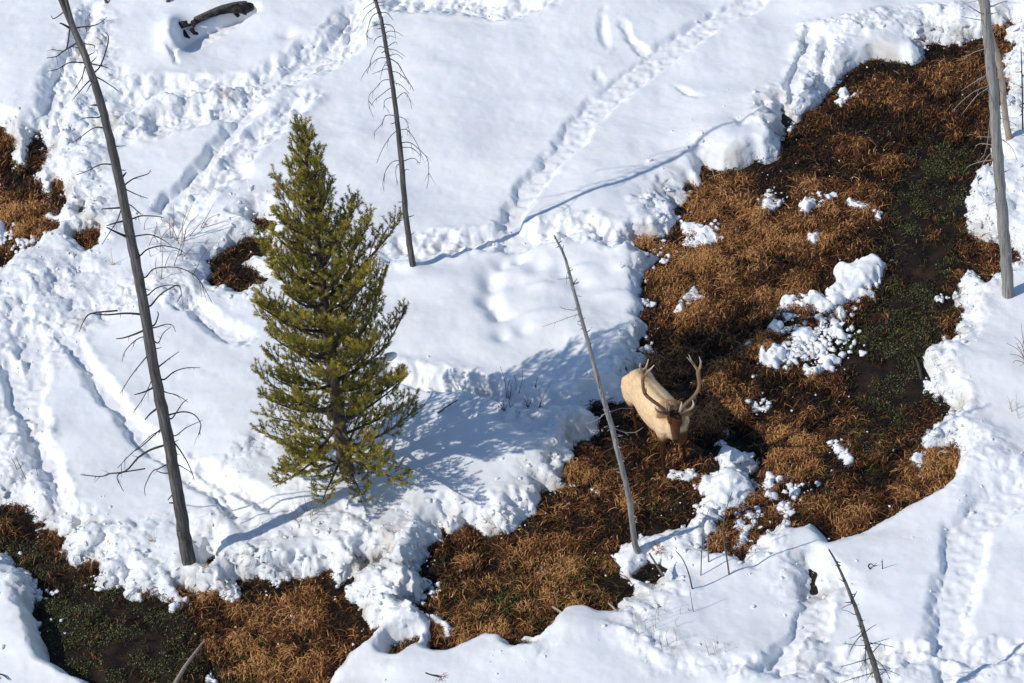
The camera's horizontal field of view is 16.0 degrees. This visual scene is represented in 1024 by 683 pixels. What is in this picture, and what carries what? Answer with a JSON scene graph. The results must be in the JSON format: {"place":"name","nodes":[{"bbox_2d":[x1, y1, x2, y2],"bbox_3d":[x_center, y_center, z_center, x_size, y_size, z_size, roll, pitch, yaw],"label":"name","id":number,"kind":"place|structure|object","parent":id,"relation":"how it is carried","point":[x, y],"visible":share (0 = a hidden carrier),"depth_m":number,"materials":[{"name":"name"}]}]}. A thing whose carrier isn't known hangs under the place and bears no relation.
{"place":"outdoors","nodes":[
{"label":"outdoors","id":0,"kind":"place"},
{"bbox_2d":[0,32,1018,682],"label":"marsh ground","id":1,"kind":"structure","parent":0,"point":[114,656],"depth_m":57.73,"materials":[{"name":"brown plant"}]},
{"bbox_2d":[0,220,7,244],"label":"snow patch","id":2,"kind":"object","parent":1,"relation":"on","point":[2,229],"visible":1,"depth_m":63.50,"materials":[{"name":"white snow"}]},
{"bbox_2d":[169,602,180,612],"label":"snow patch","id":3,"kind":"object","parent":1,"relation":"on","point":[173,606],"visible":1,"depth_m":55.89,"materials":[{"name":"white snow"}]},
{"bbox_2d":[173,639,204,682],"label":"fallen stick","id":4,"kind":"object","parent":1,"relation":"on","point":[183,669],"visible":1,"depth_m":54.59,"materials":[{"name":"grey wood"}]},
{"bbox_2d":[205,673,217,682],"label":"snow patch","id":5,"kind":"object","parent":1,"relation":"on","point":[209,679],"visible":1,"depth_m":54.62,"materials":[{"name":"white snow"}]},
{"bbox_2d":[442,627,454,639],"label":"snow patch","id":6,"kind":"object","parent":1,"relation":"on","point":[446,630],"visible":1,"depth_m":54.87,"materials":[{"name":"white snow"}]},
{"bbox_2d":[0,50,992,682],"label":"water weed","id":7,"kind":"object","parent":1,"relation":"on","point":[856,336],"visible":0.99,"depth_m":57.38,"materials":[{"name":"green plant"}]},
{"bbox_2d":[0,21,1020,682],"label":"marsh grass","id":8,"kind":"structure","parent":1,"relation":"on","point":[806,267],"depth_m":58.23,"materials":[{"name":"brown plant"}]},
{"bbox_2d":[647,541,669,558],"bbox_3d":[2.228,3.173,55.687,0.331,0.163,0.463,-39,49,-32],"label":"grass tuft","id":9,"kind":"object","parent":1,"relation":"on","point":[657,550],"visible":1,"depth_m":55.65,"materials":[{"name":"brown plant"}]},
{"bbox_2d":[621,355,701,475],"bbox_3d":[2.338,0.911,56.708,0.927,2.524,2.064,-20,42,-14],"label":"elk","id":10,"kind":"object","parent":1,"relation":"on","point":[655,405],"visible":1,"depth_m":56.61,"materials":[{"name":"fur"}]},
{"bbox_2d":[667,469,698,481],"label":"snow patch","id":11,"kind":"object","parent":1,"relation":"on","point":[688,477],"visible":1,"depth_m":57.04,"materials":[{"name":"white snow"}]},
{"bbox_2d":[673,285,713,312],"bbox_3d":[3.002,-0.689,60.350,0.864,0.281,0.882,-7,40,0],"label":"snow patch","id":12,"kind":"object","parent":1,"relation":"on","point":[680,305],"visible":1,"depth_m":60.29,"materials":[{"name":"white snow"}]},
{"bbox_2d":[679,220,718,252],"bbox_3d":[3.195,-1.840,61.656,0.738,0.280,0.918,-7,40,0],"label":"snow patch","id":13,"kind":"object","parent":1,"relation":"on","point":[708,233],"visible":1,"depth_m":61.55,"materials":[{"name":"white snow"}]},
{"bbox_2d":[714,429,728,445],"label":"snow patch","id":14,"kind":"object","parent":1,"relation":"on","point":[723,443],"visible":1,"depth_m":57.58,"materials":[{"name":"white snow"}]},
{"bbox_2d":[733,518,755,552],"bbox_3d":[3.570,2.993,55.912,0.418,0.225,0.783,-3,40,5],"label":"snow patch","id":15,"kind":"object","parent":1,"relation":"on","point":[741,523],"visible":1,"depth_m":55.90,"materials":[{"name":"white snow"}]},
{"bbox_2d":[749,398,771,412],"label":"snow patch","id":16,"kind":"object","parent":1,"relation":"on","point":[760,408],"visible":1,"depth_m":58.10,"materials":[{"name":"white snow"}]},
{"bbox_2d":[763,471,778,501],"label":"snow patch","id":17,"kind":"object","parent":1,"relation":"on","point":[770,476],"visible":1,"depth_m":56.61,"materials":[{"name":"white snow"}]},
{"bbox_2d":[757,193,784,211],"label":"snow patch","id":18,"kind":"object","parent":1,"relation":"on","point":[766,201],"visible":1,"depth_m":62.04,"materials":[{"name":"white snow"}]},
{"bbox_2d":[758,342,785,371],"bbox_3d":[4.214,0.250,58.945,0.540,0.337,0.702,-7,40,0],"label":"snow patch","id":19,"kind":"object","parent":1,"relation":"on","point":[773,354],"visible":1,"depth_m":58.86,"materials":[{"name":"white snow"}]},
{"bbox_2d":[767,319,783,333],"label":"snow patch","id":20,"kind":"object","parent":1,"relation":"on","point":[777,325],"visible":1,"depth_m":59.50,"materials":[{"name":"white snow"}]},
{"bbox_2d":[775,502,791,515],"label":"snow patch","id":21,"kind":"object","parent":1,"relation":"on","point":[780,506],"visible":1,"depth_m":56.27,"materials":[{"name":"white snow"}]},
{"bbox_2d":[775,475,792,483],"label":"snow patch","id":22,"kind":"object","parent":1,"relation":"on","point":[779,477],"visible":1,"depth_m":56.69,"materials":[{"name":"white snow"}]},
{"bbox_2d":[781,341,788,351],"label":"snow patch","id":23,"kind":"object","parent":1,"relation":"on","point":[785,346],"visible":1,"depth_m":59.12,"materials":[{"name":"white snow"}]},
{"bbox_2d":[788,488,800,496],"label":"snow patch","id":24,"kind":"object","parent":1,"relation":"on","point":[797,491],"visible":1,"depth_m":56.43,"materials":[{"name":"white snow"}]},
{"bbox_2d":[784,324,821,351],"bbox_3d":[4.773,-0.052,59.333,0.666,0.216,0.756,-7,40,0],"label":"snow patch","id":25,"kind":"object","parent":1,"relation":"on","point":[805,334],"visible":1,"depth_m":59.34,"materials":[{"name":"white snow"}]},
{"bbox_2d":[798,196,815,213],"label":"snow patch","id":26,"kind":"object","parent":1,"relation":"on","point":[806,204],"visible":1,"depth_m":61.80,"materials":[{"name":"white snow"}]},
{"bbox_2d":[776,290,843,314],"bbox_3d":[4.825,-0.635,59.915,1.278,0.338,0.702,-7,40,0],"label":"snow patch","id":27,"kind":"object","parent":1,"relation":"on","point":[821,303],"visible":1,"depth_m":59.79,"materials":[{"name":"white snow"}]},
{"bbox_2d":[802,364,822,376],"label":"snow patch","id":28,"kind":"object","parent":1,"relation":"on","point":[807,369],"visible":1,"depth_m":58.59,"materials":[{"name":"white snow"}]},
{"bbox_2d":[806,232,820,245],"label":"snow patch","id":29,"kind":"object","parent":1,"relation":"on","point":[812,237],"visible":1,"depth_m":61.13,"materials":[{"name":"white snow"}]},
{"bbox_2d":[815,341,826,358],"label":"snow patch","id":30,"kind":"object","parent":1,"relation":"on","point":[821,346],"visible":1,"depth_m":59.04,"materials":[{"name":"white snow"}]},
{"bbox_2d":[814,314,829,324],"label":"snow patch","id":31,"kind":"object","parent":1,"relation":"on","point":[819,316],"visible":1,"depth_m":59.61,"materials":[{"name":"white snow"}]},
{"bbox_2d":[815,192,837,209],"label":"snow patch","id":32,"kind":"object","parent":1,"relation":"on","point":[830,195],"visible":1,"depth_m":61.98,"materials":[{"name":"white snow"}]},
{"bbox_2d":[814,354,841,372],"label":"snow patch","id":33,"kind":"object","parent":1,"relation":"on","point":[828,360],"visible":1,"depth_m":58.71,"materials":[{"name":"white snow"}]},
{"bbox_2d":[826,306,846,321],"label":"snow patch","id":34,"kind":"object","parent":1,"relation":"on","point":[839,310],"visible":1,"depth_m":59.59,"materials":[{"name":"white snow"}]},
{"bbox_2d":[829,324,847,341],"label":"snow patch","id":35,"kind":"object","parent":1,"relation":"on","point":[838,331],"visible":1,"depth_m":59.22,"materials":[{"name":"white snow"}]},
{"bbox_2d":[833,443,843,455],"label":"snow patch","id":36,"kind":"object","parent":1,"relation":"on","point":[837,448],"visible":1,"depth_m":57.16,"materials":[{"name":"white snow"}]},
{"bbox_2d":[837,448,853,466],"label":"snow patch","id":37,"kind":"object","parent":1,"relation":"on","point":[848,458],"visible":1,"depth_m":56.95,"materials":[{"name":"white snow"}]},
{"bbox_2d":[834,87,862,107],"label":"snow patch","id":38,"kind":"object","parent":1,"relation":"on","point":[843,95],"visible":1,"depth_m":64.07,"materials":[{"name":"white snow"}]},
{"bbox_2d":[825,253,887,306],"bbox_3d":[5.658,-0.972,60.149,0.929,0.441,1.422,7,42,16],"label":"snow patch","id":39,"kind":"object","parent":1,"relation":"on","point":[855,277],"visible":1,"depth_m":60.11,"materials":[{"name":"white snow"}]},
{"bbox_2d":[845,197,882,220],"bbox_3d":[6.003,-2.252,61.720,0.884,0.194,0.288,29,52,35],"label":"snow patch","id":40,"kind":"object","parent":1,"relation":"on","point":[856,203],"visible":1,"depth_m":61.73,"materials":[{"name":"white snow"}]},
{"bbox_2d":[909,452,924,472],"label":"snow patch","id":41,"kind":"object","parent":1,"relation":"on","point":[916,457],"visible":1,"depth_m":56.65,"materials":[{"name":"white snow"}]},
{"bbox_2d":[914,356,921,379],"bbox_3d":[6.534,0.413,58.412,0.052,0.059,0.558,-7,40,0],"label":"fallen stick","id":42,"kind":"object","parent":1,"relation":"on","point":[918,366],"visible":1,"depth_m":58.37,"materials":[{"name":"grey wood"}]},
{"bbox_2d":[0,0,1023,682],"bbox_3d":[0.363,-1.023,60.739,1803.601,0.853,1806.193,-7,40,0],"label":"snow ground","id":43,"kind":"structure","parent":0,"point":[536,126],"depth_m":60.45,"materials":[{"name":"white snow"}]},
{"bbox_2d":[48,0,211,565],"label":"dead tree","id":44,"kind":"object","parent":43,"relation":"on","point":[184,537],"visible":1,"depth_m":52.91,"materials":[{"name":"grey wood"}]},
{"bbox_2d":[144,218,172,277],"bbox_3d":[-6.021,-1.852,61.987,0.479,1.104,1.648,-12,40,-5],"label":"willow shrub","id":45,"kind":"object","parent":43,"relation":"on","point":[160,247],"visible":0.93,"depth_m":61.81,"materials":[{"name":"brown plant"}]},
{"bbox_2d":[166,205,217,272],"bbox_3d":[-5.443,-1.860,61.879,0.904,1.168,1.310,-7,40,0],"label":"willow shrub","id":46,"kind":"object","parent":43,"relation":"on","point":[185,233],"visible":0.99,"depth_m":62.24,"materials":[{"name":"brown plant"}]},
{"bbox_2d":[179,1,253,38],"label":"fallen log","id":47,"kind":"object","parent":43,"relation":"on","point":[242,7],"visible":1,"depth_m":67.28,"materials":[{"name":"grey wood"}]},
{"bbox_2d":[291,498,319,521],"bbox_3d":[-3.300,2.536,56.482,0.686,0.601,0.396,20,47,29],"label":"twig tuft","id":48,"kind":"object","parent":43,"relation":"on","point":[307,510],"visible":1,"depth_m":56.53,"materials":[{"name":"brown plant"}]},
{"bbox_2d":[247,113,426,506],"bbox_3d":[-2.947,-0.447,55.083,2.889,7.378,3.173,15,45,25],"label":"pine tree","id":49,"kind":"object","parent":43,"relation":"on","point":[333,357],"visible":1,"depth_m":55.04,"materials":[{"name":"green plant"}]},
{"bbox_2d":[376,357,386,362],"bbox_3d":[-1.984,0.292,55.219,0.176,0.107,0.143,-7,40,0],"label":"snow lump","id":50,"kind":"object","parent":49,"relation":"on","point":[378,360],"visible":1,"depth_m":55.18,"materials":[{"name":"white snow"}]},
{"bbox_2d":[383,352,396,360],"bbox_3d":[-1.855,0.218,55.451,0.186,0.117,0.169,-34,47,-28],"label":"snow lump","id":51,"kind":"object","parent":49,"relation":"on","point":[390,356],"visible":1,"depth_m":55.39,"materials":[{"name":"white snow"}]},
{"bbox_2d":[360,0,432,266],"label":"dead tree","id":52,"kind":"object","parent":43,"relation":"on","point":[408,234],"visible":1,"depth_m":59.55,"materials":[{"name":"grey wood"}]},
{"bbox_2d":[437,400,457,413],"bbox_3d":[-1.032,1.035,58.223,0.406,0.098,0.044,-26,43,-20],"label":"fallen stick","id":53,"kind":"object","parent":43,"relation":"on","point":[447,406],"visible":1,"depth_m":58.23,"materials":[{"name":"grey"}]},
{"bbox_2d":[496,397,512,410],"bbox_3d":[-0.117,0.991,58.013,0.302,0.412,0.160,-24,43,-19],"label":"dead shrub","id":54,"kind":"object","parent":43,"relation":"on","point":[503,405],"visible":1,"depth_m":58.06,"materials":[{"name":"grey plant"}]},
{"bbox_2d":[500,367,522,399],"bbox_3d":[0.045,0.590,58.509,0.428,0.946,0.475,-7,40,0],"label":"dead shrub","id":55,"kind":"object","parent":43,"relation":"on","point":[510,384],"visible":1,"depth_m":58.50,"materials":[{"name":"grey plant"}]},
{"bbox_2d":[0,1,1023,680],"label":"snow crumbs","id":56,"kind":"object","parent":43,"relation":"on","point":[812,349],"visible":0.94,"depth_m":58.88,"materials":[{"name":"white snow"}]},
{"bbox_2d":[543,235,642,553],"bbox_3d":[1.282,1.120,53.621,1.250,7.476,0.452,-20,42,-15],"label":"dead tree","id":57,"kind":"object","parent":43,"relation":"on","point":[630,507],"visible":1,"depth_m":53.57,"materials":[{"name":"grey wood"}]},
{"bbox_2d":[629,611,655,633],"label":"dry stems","id":58,"kind":"object","parent":43,"relation":"on","point":[644,621],"visible":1,"depth_m":54.04,"materials":[{"name":"beige plant"}]},
{"bbox_2d":[649,553,664,576],"bbox_3d":[2.190,3.378,55.016,0.044,0.182,0.421,-23,42,-17],"label":"fallen stick","id":59,"kind":"object","parent":43,"relation":"on","point":[658,568],"visible":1,"depth_m":54.99,"materials":[{"name":"grey wood"}]},
{"bbox_2d":[675,550,692,588],"bbox_3d":[2.586,3.446,54.502,0.227,0.951,0.030,-20,42,-14],"label":"dead sapling","id":60,"kind":"object","parent":43,"relation":"on","point":[687,571],"visible":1,"depth_m":54.52,"materials":[{"name":"grey wood"}]},
{"bbox_2d":[700,508,709,575],"bbox_3d":[2.902,3.037,54.725,0.265,1.329,0.030,-25,43,-20],"label":"dead sapling","id":61,"kind":"object","parent":43,"relation":"on","point":[702,546],"visible":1,"depth_m":54.78,"materials":[{"name":"grey wood"}]},
{"bbox_2d":[707,535,709,561],"bbox_3d":[2.965,3.159,55.046,0.032,0.668,0.072,-7,40,0],"label":"dead sapling","id":62,"kind":"object","parent":43,"relation":"on","point":[707,549],"visible":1,"depth_m":55.03,"materials":[{"name":"grey wood"}]},
{"bbox_2d":[722,492,732,574],"bbox_3d":[3.248,2.906,54.420,0.229,1.821,0.085,9,43,18],"label":"dead sapling","id":63,"kind":"object","parent":43,"relation":"on","point":[723,540],"visible":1,"depth_m":54.47,"materials":[{"name":"grey wood"}]},
{"bbox_2d":[828,549,897,682],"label":"dead tree","id":64,"kind":"object","parent":43,"relation":"on","point":[874,665],"visible":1,"depth_m":51.34,"materials":[{"name":"grey wood"}]},
{"bbox_2d":[859,652,878,677],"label":"dry stems","id":65,"kind":"object","parent":43,"relation":"on","point":[869,665],"visible":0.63,"depth_m":52.90,"materials":[{"name":"beige plant"}]},
{"bbox_2d":[953,0,1023,298],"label":"dead tree","id":66,"kind":"object","parent":43,"relation":"on","point":[1006,253],"visible":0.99,"depth_m":57.34,"materials":[{"name":"grey wood"}]},
{"bbox_2d":[978,1,1013,140],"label":"dead tree","id":67,"kind":"object","parent":43,"relation":"on","point":[1004,108],"visible":0.61,"depth_m":61.56,"materials":[{"name":"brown wood"}]},
{"bbox_2d":[1007,324,1023,362],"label":"dead shrub","id":68,"kind":"object","parent":43,"relation":"on","point":[1018,350],"visible":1,"depth_m":57.71,"materials":[{"name":"brown plant"}]},
{"bbox_2d":[1019,50,1023,128],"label":"dead sapling","id":69,"kind":"object","parent":43,"relation":"on","point":[1022,75],"visible":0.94,"depth_m":61.78,"materials":[{"name":"grey wood"}]}
]}

